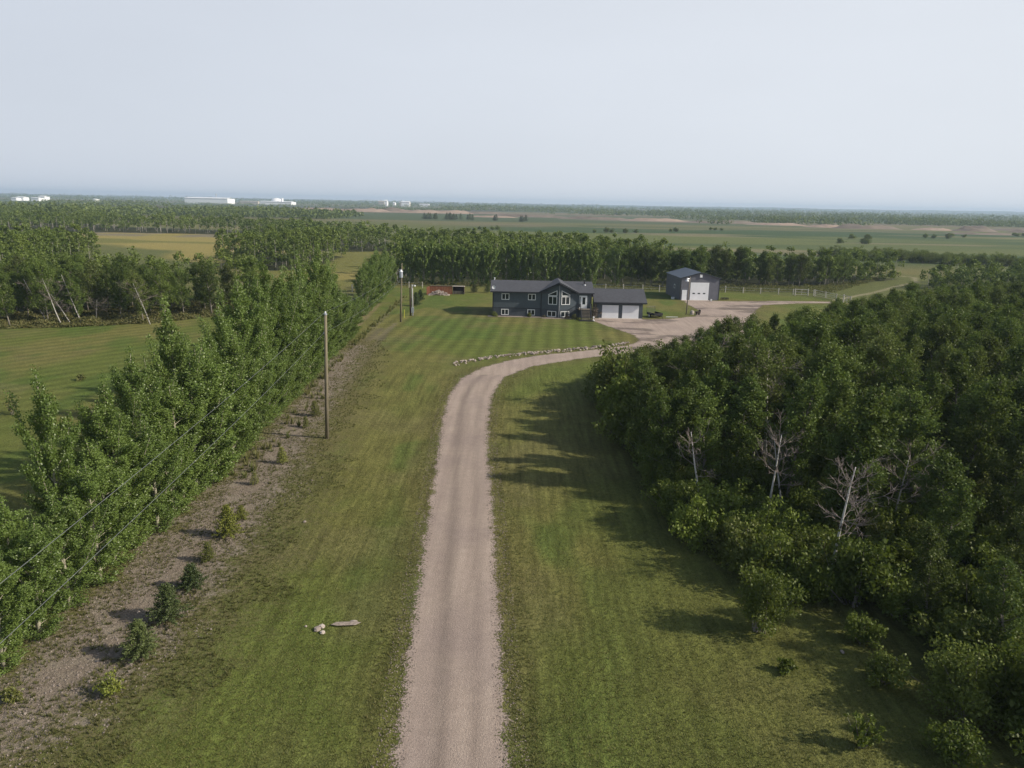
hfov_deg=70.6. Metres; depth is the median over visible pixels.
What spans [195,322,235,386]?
poplar tree
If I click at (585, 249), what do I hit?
poplar tree
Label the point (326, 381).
utility pole
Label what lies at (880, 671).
shrub
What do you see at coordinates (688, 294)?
yard light pole
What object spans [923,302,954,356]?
aspen tree
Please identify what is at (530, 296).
window
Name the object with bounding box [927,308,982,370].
aspen tree
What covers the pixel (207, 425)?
poplar tree
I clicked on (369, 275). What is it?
poplar tree
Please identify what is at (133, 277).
aspen tree
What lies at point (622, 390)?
shrub
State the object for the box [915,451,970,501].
shrub
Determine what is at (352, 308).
poplar tree
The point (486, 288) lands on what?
spruce tree
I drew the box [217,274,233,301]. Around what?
aspen tree
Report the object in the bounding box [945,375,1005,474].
aspen tree
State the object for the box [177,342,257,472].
poplar tree
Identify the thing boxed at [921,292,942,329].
aspen tree
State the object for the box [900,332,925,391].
aspen tree
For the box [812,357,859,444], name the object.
aspen tree
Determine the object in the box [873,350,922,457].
aspen tree
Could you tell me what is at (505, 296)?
window
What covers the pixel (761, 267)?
aspen tree
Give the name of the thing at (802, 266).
aspen tree
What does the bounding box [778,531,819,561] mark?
shrub
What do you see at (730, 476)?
shrub
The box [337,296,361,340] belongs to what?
poplar tree
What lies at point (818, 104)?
sky
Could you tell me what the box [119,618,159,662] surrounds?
spruce tree
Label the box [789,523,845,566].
shrub
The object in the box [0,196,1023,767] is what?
ground
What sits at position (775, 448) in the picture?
dead aspen tree
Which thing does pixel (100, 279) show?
aspen tree
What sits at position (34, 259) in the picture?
aspen tree
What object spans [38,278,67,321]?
dead aspen tree
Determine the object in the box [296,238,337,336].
poplar tree
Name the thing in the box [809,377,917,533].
aspen tree
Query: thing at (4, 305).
aspen tree
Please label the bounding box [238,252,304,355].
poplar tree
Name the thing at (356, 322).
poplar tree
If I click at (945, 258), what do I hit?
shrub
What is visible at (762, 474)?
shrub
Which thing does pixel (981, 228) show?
earth mound
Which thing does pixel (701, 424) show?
aspen tree
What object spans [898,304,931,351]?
aspen tree
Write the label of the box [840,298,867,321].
aspen tree
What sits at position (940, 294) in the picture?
aspen tree
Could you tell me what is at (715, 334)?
aspen tree
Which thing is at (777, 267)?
aspen tree
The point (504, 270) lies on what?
poplar tree
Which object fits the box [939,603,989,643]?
shrub
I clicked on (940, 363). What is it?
aspen tree
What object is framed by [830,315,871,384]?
aspen tree
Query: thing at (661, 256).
aspen tree
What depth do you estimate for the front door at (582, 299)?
118.51 m
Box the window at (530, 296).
[528,294,535,299]
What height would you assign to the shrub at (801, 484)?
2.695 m
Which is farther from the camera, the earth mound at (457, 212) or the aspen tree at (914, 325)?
the earth mound at (457, 212)
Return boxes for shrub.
[0,681,24,705]
[3,395,20,414]
[76,373,85,380]
[92,667,125,699]
[581,347,642,403]
[582,358,608,400]
[586,345,631,375]
[591,303,600,317]
[591,393,667,449]
[593,346,617,368]
[594,339,624,405]
[595,355,642,428]
[595,368,637,429]
[596,358,614,386]
[635,339,663,370]
[640,478,701,519]
[647,477,679,497]
[651,457,689,493]
[661,478,698,522]
[667,499,713,530]
[668,493,726,552]
[681,463,714,495]
[695,477,757,534]
[698,477,766,505]
[707,455,770,496]
[707,516,747,562]
[716,495,772,536]
[718,494,799,547]
[722,516,801,576]
[732,564,809,637]
[740,529,819,595]
[741,493,788,517]
[749,454,792,498]
[755,486,791,510]
[761,496,811,540]
[771,475,815,504]
[772,546,837,605]
[776,657,797,675]
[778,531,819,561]
[788,475,826,522]
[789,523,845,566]
[791,511,831,542]
[800,529,895,607]
[802,505,853,537]
[805,458,842,492]
[811,466,849,517]
[812,503,863,535]
[816,246,826,255]
[822,535,871,569]
[829,245,838,255]
[829,526,861,562]
[842,609,888,647]
[843,530,914,575]
[843,710,886,748]
[850,512,902,543]
[857,487,920,539]
[862,238,871,243]
[863,645,912,691]
[866,250,875,260]
[869,560,913,603]
[871,562,949,620]
[875,471,915,503]
[875,489,914,514]
[883,250,896,261]
[886,631,1023,742]
[888,502,925,540]
[891,531,949,572]
[897,248,910,260]
[900,515,950,560]
[905,253,918,262]
[907,248,919,258]
[908,605,1013,671]
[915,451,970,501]
[917,252,937,262]
[917,717,993,767]
[921,577,977,635]
[924,486,977,537]
[926,252,937,262]
[928,554,1023,634]
[938,253,952,263]
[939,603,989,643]
[943,563,984,584]
[949,254,963,263]
[957,533,1023,585]
[959,571,1023,619]
[966,256,979,261]
[968,523,1020,557]
[969,500,1005,539]
[969,601,1023,647]
[970,493,1001,515]
[973,488,999,503]
[976,253,995,264]
[976,639,1023,759]
[977,622,1023,676]
[984,520,1009,539]
[986,636,1023,716]
[989,251,1002,262]
[997,255,1014,265]
[1003,713,1023,746]
[1004,254,1017,259]
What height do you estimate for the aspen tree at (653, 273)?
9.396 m
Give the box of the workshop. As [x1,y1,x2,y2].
[666,267,721,300]
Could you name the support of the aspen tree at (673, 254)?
on the ground at (544, 424)
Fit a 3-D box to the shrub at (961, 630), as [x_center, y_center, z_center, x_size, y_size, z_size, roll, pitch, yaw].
[18.555,10.243,29.598,3.333,2.699,3.413,-1,14,-8]
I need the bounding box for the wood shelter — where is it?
[453,286,464,293]
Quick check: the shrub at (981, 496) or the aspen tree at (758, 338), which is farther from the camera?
the aspen tree at (758, 338)
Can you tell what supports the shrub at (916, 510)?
on the ground at (544, 424)
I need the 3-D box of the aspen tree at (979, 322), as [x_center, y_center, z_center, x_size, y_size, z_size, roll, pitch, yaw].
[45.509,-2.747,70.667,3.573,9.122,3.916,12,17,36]
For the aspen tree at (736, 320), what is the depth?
84.52 m
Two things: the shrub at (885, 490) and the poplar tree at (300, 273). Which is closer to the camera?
the shrub at (885, 490)
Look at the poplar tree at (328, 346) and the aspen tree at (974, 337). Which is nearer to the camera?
the aspen tree at (974, 337)
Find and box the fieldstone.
[314,626,320,631]
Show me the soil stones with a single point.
(59, 684)
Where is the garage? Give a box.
[592,288,646,319]
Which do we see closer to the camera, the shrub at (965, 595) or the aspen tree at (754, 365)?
the shrub at (965, 595)
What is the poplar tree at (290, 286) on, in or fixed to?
on the ground at (544, 424)
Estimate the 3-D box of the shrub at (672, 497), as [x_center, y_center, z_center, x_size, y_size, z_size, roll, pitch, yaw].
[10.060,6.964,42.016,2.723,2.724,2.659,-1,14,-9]
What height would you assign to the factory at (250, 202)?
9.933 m
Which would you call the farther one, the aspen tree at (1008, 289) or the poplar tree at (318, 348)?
the aspen tree at (1008, 289)
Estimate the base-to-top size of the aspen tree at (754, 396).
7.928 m
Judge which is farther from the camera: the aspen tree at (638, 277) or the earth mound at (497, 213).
the earth mound at (497, 213)
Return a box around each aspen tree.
[0,265,16,323]
[1,254,26,306]
[5,270,24,310]
[13,260,36,315]
[21,259,60,318]
[24,256,53,313]
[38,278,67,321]
[39,287,71,323]
[45,259,55,288]
[50,270,64,309]
[53,268,83,311]
[54,275,84,322]
[56,255,79,297]
[65,275,87,314]
[70,249,87,276]
[71,256,109,312]
[72,262,89,309]
[85,273,104,310]
[86,295,108,317]
[97,262,114,306]
[105,261,131,316]
[106,272,130,309]
[111,252,132,297]
[122,280,161,324]
[123,268,133,308]
[124,269,151,319]
[126,260,141,304]
[136,263,156,305]
[138,268,156,310]
[141,258,180,309]
[161,263,178,307]
[169,266,193,312]
[187,262,203,304]
[191,257,224,312]
[193,279,211,309]
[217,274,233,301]
[219,263,238,306]
[235,254,262,295]
[612,244,632,285]
[622,345,654,386]
[624,242,642,283]
[625,374,672,450]
[628,247,646,285]
[629,353,656,387]
[630,354,665,419]
[634,243,657,283]
[634,385,691,472]
[639,345,655,367]
[646,246,659,286]
[648,348,661,368]
[651,386,708,468]
[654,246,672,286]
[655,350,673,390]
[657,347,666,364]
[660,336,683,390]
[666,249,678,277]
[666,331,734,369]
[666,369,699,469]
[669,339,691,388]
[670,249,688,269]
[670,339,717,405]
[675,420,719,490]
[676,250,694,269]
[678,334,729,394]
[678,335,692,357]
[683,381,728,476]
[686,249,701,270]
[687,326,705,350]
[691,245,709,272]
[694,359,734,446]
[695,325,714,349]
[705,324,722,344]
[706,245,727,277]
[710,314,742,372]
[710,331,748,397]
[712,318,720,346]
[717,370,772,471]
[719,249,734,283]
[721,332,761,440]
[723,318,768,385]
[730,246,747,285]
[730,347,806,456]
[732,315,746,335]
[733,335,789,460]
[737,246,753,284]
[737,311,771,333]
[739,332,785,411]
[744,316,759,345]
[751,250,772,284]
[753,320,775,344]
[753,411,813,497]
[760,369,829,503]
[761,256,777,286]
[761,329,807,444]
[764,312,781,338]
[764,436,795,510]
[767,325,800,383]
[768,318,802,387]
[769,366,814,464]
[772,255,783,285]
[781,311,798,336]
[782,254,799,284]
[783,341,817,415]
[786,315,838,377]
[793,251,811,285]
[794,307,839,338]
[794,314,806,335]
[795,305,818,334]
[795,319,841,352]
[797,255,812,282]
[799,335,869,431]
[803,374,865,476]
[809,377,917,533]
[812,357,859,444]
[813,257,828,284]
[815,418,893,539]
[815,455,904,563]
[822,257,837,284]
[822,302,835,314]
[823,343,875,414]
[825,302,841,315]
[826,306,850,330]
[827,310,841,335]
[830,297,846,313]
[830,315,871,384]
[830,324,864,346]
[831,300,845,313]
[832,318,862,354]
[834,255,846,283]
[838,255,856,280]
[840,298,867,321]
[853,304,870,344]
[855,320,897,405]
[856,308,883,352]
[859,297,866,305]
[859,333,915,415]
[863,294,905,344]
[863,383,929,488]
[865,297,881,328]
[870,303,910,374]
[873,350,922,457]
[874,292,882,301]
[874,321,901,384]
[878,439,945,518]
[881,385,949,503]
[886,287,895,298]
[886,290,902,304]
[892,290,922,352]
[894,371,956,461]
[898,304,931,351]
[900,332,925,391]
[902,318,929,380]
[904,280,922,304]
[908,483,988,581]
[909,517,961,633]
[911,320,962,395]
[914,287,938,305]
[914,443,980,553]
[920,341,962,450]
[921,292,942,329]
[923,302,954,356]
[926,347,990,457]
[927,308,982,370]
[928,303,970,345]
[930,312,977,369]
[932,288,949,307]
[935,283,954,294]
[942,293,964,306]
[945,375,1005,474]
[946,368,1023,492]
[947,344,988,415]
[949,283,957,294]
[951,289,982,312]
[957,331,983,365]
[961,308,992,343]
[962,309,992,372]
[967,299,1001,331]
[969,277,992,304]
[969,329,1008,380]
[969,551,1023,656]
[971,285,992,303]
[980,416,1023,530]
[983,278,994,293]
[984,315,1023,411]
[986,321,1019,381]
[987,286,1006,306]
[988,303,1015,326]
[988,338,1023,444]
[989,284,1009,306]
[989,301,1023,333]
[989,314,1008,350]
[990,371,1023,486]
[990,506,1023,588]
[996,470,1023,553]
[997,371,1023,472]
[1001,292,1023,317]
[1003,408,1023,503]
[1004,281,1015,303]
[1005,280,1023,305]
[1014,314,1023,357]
[1015,300,1023,318]
[1018,656,1023,707]
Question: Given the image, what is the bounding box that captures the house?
[490,277,594,321]
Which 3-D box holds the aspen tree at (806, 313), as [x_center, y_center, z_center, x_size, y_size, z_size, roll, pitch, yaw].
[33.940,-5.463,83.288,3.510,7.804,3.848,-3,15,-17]
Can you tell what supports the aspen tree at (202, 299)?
on the ground at (544, 424)
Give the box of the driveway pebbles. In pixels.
[371,367,532,767]
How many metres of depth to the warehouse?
2185.85 m
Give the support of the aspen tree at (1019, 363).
on the ground at (544, 424)
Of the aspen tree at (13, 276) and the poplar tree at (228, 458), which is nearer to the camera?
the poplar tree at (228, 458)
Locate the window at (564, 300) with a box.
[561,296,569,304]
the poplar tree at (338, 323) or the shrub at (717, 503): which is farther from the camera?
the poplar tree at (338, 323)
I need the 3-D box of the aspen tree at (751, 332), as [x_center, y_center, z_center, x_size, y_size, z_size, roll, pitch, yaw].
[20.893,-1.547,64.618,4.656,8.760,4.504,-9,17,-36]
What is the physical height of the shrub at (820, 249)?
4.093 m
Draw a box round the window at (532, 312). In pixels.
[527,309,534,314]
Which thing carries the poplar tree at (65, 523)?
on the ground at (544, 424)
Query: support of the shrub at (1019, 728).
on the ground at (544, 424)
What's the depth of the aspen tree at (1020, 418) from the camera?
40.73 m
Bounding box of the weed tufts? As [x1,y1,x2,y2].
[0,339,389,767]
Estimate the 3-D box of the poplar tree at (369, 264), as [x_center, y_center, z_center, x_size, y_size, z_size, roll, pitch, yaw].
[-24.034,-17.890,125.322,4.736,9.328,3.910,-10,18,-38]
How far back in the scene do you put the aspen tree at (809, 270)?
175.64 m
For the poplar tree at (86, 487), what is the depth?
33.55 m
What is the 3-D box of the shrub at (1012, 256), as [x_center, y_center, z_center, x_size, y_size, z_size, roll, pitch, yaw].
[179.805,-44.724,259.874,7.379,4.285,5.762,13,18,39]
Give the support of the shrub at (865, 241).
on the ground at (544, 424)
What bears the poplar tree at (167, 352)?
on the ground at (544, 424)
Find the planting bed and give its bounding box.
[488,315,571,318]
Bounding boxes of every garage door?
[602,305,618,317]
[622,305,638,318]
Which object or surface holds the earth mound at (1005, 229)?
on the ground at (544, 424)
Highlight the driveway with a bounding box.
[389,301,831,767]
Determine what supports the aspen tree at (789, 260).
on the ground at (544, 424)
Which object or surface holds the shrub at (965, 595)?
on the ground at (544, 424)
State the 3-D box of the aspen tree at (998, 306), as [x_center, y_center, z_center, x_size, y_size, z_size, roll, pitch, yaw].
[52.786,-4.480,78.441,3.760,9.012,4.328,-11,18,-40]
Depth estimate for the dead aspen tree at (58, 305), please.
102.68 m
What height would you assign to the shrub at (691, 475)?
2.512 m
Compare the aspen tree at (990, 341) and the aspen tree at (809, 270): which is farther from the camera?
the aspen tree at (809, 270)
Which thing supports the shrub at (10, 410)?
on the ground at (544, 424)
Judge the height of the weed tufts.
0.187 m
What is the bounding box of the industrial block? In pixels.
[401,201,410,206]
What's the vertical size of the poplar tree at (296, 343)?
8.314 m
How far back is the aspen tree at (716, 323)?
82.59 m
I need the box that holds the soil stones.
[0,374,351,767]
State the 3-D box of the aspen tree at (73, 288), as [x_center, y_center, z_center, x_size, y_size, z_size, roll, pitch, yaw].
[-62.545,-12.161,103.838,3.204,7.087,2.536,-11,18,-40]
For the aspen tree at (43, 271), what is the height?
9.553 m
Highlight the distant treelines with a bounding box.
[0,192,1023,226]
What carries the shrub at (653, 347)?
on the ground at (544, 424)
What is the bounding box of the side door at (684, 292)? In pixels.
[681,290,686,299]
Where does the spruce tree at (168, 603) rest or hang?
on the ground at (544, 424)
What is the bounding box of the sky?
[0,0,1023,211]
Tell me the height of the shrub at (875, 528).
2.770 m
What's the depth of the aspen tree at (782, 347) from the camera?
55.17 m
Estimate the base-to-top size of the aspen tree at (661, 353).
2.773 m
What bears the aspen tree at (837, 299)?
on the ground at (544, 424)
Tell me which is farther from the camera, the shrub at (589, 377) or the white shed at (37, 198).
the white shed at (37, 198)
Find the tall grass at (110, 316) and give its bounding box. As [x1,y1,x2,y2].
[0,274,888,328]
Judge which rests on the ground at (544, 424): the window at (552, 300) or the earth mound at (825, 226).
the earth mound at (825, 226)
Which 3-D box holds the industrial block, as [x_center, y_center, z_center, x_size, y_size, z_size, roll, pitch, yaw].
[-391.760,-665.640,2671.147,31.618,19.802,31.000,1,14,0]
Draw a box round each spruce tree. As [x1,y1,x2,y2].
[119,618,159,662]
[145,582,194,625]
[174,562,207,592]
[198,541,216,562]
[211,504,243,538]
[232,505,249,520]
[249,471,258,483]
[276,447,287,462]
[300,416,309,426]
[307,401,321,414]
[411,292,420,304]
[418,289,424,299]
[470,284,478,291]
[484,284,489,291]
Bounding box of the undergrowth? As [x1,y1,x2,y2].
[627,370,1023,717]
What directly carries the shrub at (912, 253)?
on the ground at (544, 424)
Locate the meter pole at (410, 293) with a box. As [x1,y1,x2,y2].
[409,285,414,315]
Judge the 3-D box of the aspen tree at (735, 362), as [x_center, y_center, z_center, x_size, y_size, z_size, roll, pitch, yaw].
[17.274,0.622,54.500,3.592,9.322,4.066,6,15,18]
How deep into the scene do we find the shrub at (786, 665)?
28.86 m
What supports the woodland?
on the ground at (544, 424)
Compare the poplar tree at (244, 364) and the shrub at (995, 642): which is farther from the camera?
the poplar tree at (244, 364)
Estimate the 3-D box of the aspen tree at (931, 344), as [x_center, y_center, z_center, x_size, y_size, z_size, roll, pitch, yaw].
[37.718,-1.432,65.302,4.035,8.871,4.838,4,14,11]
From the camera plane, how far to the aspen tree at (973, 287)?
103.99 m
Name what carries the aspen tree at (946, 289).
on the ground at (544, 424)
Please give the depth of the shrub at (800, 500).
42.05 m
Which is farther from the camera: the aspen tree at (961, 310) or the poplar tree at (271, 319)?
the aspen tree at (961, 310)
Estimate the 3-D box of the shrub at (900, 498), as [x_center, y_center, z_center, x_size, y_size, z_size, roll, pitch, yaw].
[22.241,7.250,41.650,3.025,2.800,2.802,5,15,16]
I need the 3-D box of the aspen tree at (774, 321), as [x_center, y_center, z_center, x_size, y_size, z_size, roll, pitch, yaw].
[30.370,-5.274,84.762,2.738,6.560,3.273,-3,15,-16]
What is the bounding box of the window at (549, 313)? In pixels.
[547,311,555,316]
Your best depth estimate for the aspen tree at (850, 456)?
38.09 m
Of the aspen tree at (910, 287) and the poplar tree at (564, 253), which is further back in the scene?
the poplar tree at (564, 253)
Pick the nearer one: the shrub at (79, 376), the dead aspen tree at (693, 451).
the dead aspen tree at (693, 451)
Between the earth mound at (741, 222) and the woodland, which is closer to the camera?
the woodland
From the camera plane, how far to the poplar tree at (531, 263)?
160.62 m
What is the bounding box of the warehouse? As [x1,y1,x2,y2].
[184,197,234,203]
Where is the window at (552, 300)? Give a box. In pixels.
[548,296,556,304]
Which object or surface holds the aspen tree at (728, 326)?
on the ground at (544, 424)
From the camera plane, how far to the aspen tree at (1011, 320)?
65.16 m
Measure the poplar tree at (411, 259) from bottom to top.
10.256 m
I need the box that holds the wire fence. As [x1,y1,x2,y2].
[605,284,844,297]
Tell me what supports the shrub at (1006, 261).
on the ground at (544, 424)
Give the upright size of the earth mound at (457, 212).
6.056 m
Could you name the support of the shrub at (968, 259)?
on the ground at (544, 424)
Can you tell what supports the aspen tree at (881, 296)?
on the ground at (544, 424)
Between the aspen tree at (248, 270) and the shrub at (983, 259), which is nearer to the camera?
the aspen tree at (248, 270)
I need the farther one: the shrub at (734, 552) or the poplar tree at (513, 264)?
the poplar tree at (513, 264)
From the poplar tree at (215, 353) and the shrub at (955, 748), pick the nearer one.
the shrub at (955, 748)
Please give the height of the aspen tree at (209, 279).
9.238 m
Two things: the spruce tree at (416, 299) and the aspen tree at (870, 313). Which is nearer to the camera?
the aspen tree at (870, 313)
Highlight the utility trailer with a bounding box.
[647,306,662,316]
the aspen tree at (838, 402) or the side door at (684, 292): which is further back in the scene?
the side door at (684, 292)
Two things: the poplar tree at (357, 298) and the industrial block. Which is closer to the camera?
the poplar tree at (357, 298)
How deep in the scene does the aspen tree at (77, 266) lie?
112.99 m
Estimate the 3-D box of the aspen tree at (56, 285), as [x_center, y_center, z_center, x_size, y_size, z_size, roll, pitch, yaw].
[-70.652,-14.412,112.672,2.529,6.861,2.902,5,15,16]
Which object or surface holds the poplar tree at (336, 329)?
on the ground at (544, 424)
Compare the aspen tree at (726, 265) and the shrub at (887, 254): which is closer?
the aspen tree at (726, 265)
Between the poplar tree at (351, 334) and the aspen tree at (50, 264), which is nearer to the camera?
the poplar tree at (351, 334)
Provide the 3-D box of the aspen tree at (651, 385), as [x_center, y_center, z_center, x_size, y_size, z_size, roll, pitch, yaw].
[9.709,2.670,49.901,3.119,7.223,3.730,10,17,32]
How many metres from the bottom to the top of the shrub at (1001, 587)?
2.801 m
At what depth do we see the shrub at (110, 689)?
26.74 m
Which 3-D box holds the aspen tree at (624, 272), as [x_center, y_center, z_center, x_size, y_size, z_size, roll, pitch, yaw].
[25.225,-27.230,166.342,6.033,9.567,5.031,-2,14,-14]
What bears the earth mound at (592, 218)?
on the ground at (544, 424)
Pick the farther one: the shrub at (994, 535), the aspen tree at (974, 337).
the aspen tree at (974, 337)
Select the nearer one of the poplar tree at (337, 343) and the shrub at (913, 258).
the poplar tree at (337, 343)
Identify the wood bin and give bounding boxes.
[427,285,451,294]
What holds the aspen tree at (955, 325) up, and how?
on the ground at (544, 424)
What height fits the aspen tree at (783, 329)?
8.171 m
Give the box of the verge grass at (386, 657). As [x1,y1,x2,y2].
[356,366,546,767]
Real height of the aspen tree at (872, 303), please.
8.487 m
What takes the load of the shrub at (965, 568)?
on the ground at (544, 424)
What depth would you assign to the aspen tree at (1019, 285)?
104.77 m
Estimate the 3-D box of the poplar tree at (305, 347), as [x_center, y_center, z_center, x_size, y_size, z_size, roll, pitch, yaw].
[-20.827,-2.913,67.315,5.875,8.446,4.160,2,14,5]
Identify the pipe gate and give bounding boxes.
[794,289,808,295]
[814,289,836,299]
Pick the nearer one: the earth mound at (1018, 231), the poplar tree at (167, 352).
the poplar tree at (167, 352)
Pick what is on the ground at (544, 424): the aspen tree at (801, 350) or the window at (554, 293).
the aspen tree at (801, 350)
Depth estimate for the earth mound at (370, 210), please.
1186.75 m
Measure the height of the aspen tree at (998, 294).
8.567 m
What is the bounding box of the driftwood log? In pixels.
[331,621,360,625]
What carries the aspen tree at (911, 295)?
on the ground at (544, 424)
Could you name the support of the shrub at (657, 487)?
on the ground at (544, 424)
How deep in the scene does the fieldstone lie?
31.11 m
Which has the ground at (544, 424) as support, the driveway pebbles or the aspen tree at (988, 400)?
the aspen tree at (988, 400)
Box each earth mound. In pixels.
[296,208,346,209]
[339,208,391,212]
[383,207,403,210]
[391,210,445,213]
[437,210,472,213]
[468,215,515,217]
[469,212,504,214]
[491,214,564,217]
[556,216,628,219]
[625,218,686,221]
[683,220,755,223]
[744,223,805,225]
[804,224,837,227]
[831,224,903,229]
[912,228,950,230]
[945,232,1021,235]
[951,225,996,231]
[992,228,1023,230]
[1007,229,1023,232]
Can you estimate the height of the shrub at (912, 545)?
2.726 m
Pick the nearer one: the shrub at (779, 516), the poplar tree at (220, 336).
the shrub at (779, 516)
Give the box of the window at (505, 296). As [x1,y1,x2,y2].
[502,293,508,299]
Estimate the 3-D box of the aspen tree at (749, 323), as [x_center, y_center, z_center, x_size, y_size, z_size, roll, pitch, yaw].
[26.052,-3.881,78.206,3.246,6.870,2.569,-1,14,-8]
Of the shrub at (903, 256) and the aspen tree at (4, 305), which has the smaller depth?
the aspen tree at (4, 305)
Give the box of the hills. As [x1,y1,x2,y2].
[0,193,1023,215]
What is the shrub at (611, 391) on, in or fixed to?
on the ground at (544, 424)
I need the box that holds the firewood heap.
[428,290,449,295]
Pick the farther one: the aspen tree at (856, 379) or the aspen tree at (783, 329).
the aspen tree at (783, 329)
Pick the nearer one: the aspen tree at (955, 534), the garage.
the aspen tree at (955, 534)
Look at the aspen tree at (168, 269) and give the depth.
116.37 m
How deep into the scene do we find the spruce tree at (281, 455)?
50.55 m
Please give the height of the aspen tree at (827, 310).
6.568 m
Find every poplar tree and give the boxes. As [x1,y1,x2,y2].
[0,496,60,618]
[0,517,67,640]
[0,554,39,676]
[3,364,91,579]
[21,491,112,610]
[53,459,141,585]
[58,437,142,568]
[72,372,145,515]
[88,414,164,548]
[105,346,168,511]
[127,418,185,532]
[134,351,180,490]
[137,380,211,502]
[138,415,198,515]
[143,294,207,438]
[161,355,230,493]
[171,332,214,402]
[171,343,245,481]
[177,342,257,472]
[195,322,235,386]
[196,299,250,439]
[211,272,275,382]
[214,373,256,459]
[220,330,269,450]
[231,372,274,440]
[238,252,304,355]
[242,273,280,404]
[252,338,293,413]
[252,365,273,433]
[253,342,298,419]
[257,369,276,426]
[270,265,299,351]
[272,261,309,308]
[272,313,305,400]
[273,310,313,396]
[276,343,300,406]
[281,295,337,381]
[282,254,321,362]
[288,296,322,384]
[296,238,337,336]
[297,253,341,302]
[307,313,331,374]
[310,289,335,367]
[312,321,332,370]
[319,283,353,359]
[320,318,334,360]
[327,261,340,309]
[329,301,346,353]
[332,315,344,348]
[333,285,352,349]
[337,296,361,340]
[339,308,353,345]
[343,290,361,340]
[348,293,365,320]
[351,313,359,336]
[352,265,373,315]
[354,304,365,334]
[358,259,380,310]
[364,247,393,298]
[365,250,393,302]
[367,256,386,305]
[379,245,396,296]
[379,253,395,292]
[389,256,397,288]
[401,238,418,282]
[414,242,433,283]
[420,239,440,283]
[434,240,452,283]
[445,240,459,284]
[451,244,468,284]
[464,247,481,284]
[475,240,497,284]
[478,248,504,285]
[499,242,515,279]
[506,241,522,279]
[510,243,527,279]
[524,242,544,280]
[535,246,558,280]
[543,243,562,280]
[551,244,572,280]
[566,244,583,280]
[574,242,593,281]
[583,249,603,287]
[605,245,625,284]
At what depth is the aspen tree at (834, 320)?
76.52 m
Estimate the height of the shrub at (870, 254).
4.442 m
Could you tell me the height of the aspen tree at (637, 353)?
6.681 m
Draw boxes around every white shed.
[11,197,20,200]
[18,196,28,200]
[31,197,43,200]
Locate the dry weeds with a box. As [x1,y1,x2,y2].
[222,294,407,479]
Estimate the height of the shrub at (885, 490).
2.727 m
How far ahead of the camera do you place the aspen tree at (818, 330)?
60.11 m
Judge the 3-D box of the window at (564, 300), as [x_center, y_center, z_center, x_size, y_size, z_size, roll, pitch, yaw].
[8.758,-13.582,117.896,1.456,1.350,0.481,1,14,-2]
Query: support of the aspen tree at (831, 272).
on the ground at (544, 424)
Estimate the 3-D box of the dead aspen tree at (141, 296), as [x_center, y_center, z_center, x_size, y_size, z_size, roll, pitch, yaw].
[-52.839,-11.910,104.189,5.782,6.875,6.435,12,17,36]
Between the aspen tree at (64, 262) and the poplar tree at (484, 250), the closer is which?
the aspen tree at (64, 262)
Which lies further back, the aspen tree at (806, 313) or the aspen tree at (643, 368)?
the aspen tree at (806, 313)
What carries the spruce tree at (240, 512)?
on the ground at (544, 424)
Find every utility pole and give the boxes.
[323,311,328,438]
[399,263,402,321]
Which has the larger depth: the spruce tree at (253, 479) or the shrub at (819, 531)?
the spruce tree at (253, 479)
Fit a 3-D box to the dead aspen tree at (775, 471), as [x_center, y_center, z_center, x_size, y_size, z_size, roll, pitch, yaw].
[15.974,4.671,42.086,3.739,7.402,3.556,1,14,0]
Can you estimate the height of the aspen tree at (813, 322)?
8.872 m
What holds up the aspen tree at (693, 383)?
on the ground at (544, 424)
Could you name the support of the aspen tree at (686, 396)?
on the ground at (544, 424)
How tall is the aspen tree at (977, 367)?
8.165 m
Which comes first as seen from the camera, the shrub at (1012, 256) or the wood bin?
the wood bin
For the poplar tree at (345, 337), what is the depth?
90.90 m
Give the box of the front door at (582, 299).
[579,296,586,307]
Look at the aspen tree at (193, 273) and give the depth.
119.28 m
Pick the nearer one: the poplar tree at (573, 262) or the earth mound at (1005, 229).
the poplar tree at (573, 262)
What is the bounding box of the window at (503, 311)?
[501,309,508,314]
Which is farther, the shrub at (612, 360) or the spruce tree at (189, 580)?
the shrub at (612, 360)
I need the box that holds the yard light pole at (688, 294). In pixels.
[686,277,690,314]
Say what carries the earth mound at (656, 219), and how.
on the ground at (544, 424)
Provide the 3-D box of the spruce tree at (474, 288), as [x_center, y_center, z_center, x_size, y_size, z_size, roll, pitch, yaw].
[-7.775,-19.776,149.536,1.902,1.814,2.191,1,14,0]
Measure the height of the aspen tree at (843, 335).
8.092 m
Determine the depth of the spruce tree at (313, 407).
61.78 m
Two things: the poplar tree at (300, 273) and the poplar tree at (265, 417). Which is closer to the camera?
the poplar tree at (265, 417)
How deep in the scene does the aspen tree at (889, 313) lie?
69.66 m
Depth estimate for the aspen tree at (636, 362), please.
58.43 m
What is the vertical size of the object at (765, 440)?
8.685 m
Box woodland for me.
[0,204,1023,300]
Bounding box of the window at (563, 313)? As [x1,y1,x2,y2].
[560,311,568,316]
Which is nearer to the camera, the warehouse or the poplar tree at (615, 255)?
the poplar tree at (615, 255)
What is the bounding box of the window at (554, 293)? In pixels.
[548,290,557,295]
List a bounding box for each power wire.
[0,321,314,583]
[0,337,319,643]
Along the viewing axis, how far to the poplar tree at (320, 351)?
75.61 m
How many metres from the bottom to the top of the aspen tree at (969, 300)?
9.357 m
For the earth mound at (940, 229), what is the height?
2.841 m
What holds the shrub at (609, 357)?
on the ground at (544, 424)
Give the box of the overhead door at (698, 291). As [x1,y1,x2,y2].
[689,283,708,299]
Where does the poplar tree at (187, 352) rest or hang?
on the ground at (544, 424)
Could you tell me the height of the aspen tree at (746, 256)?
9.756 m
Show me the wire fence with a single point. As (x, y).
(725, 289)
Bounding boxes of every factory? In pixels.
[239,201,258,203]
[259,198,295,204]

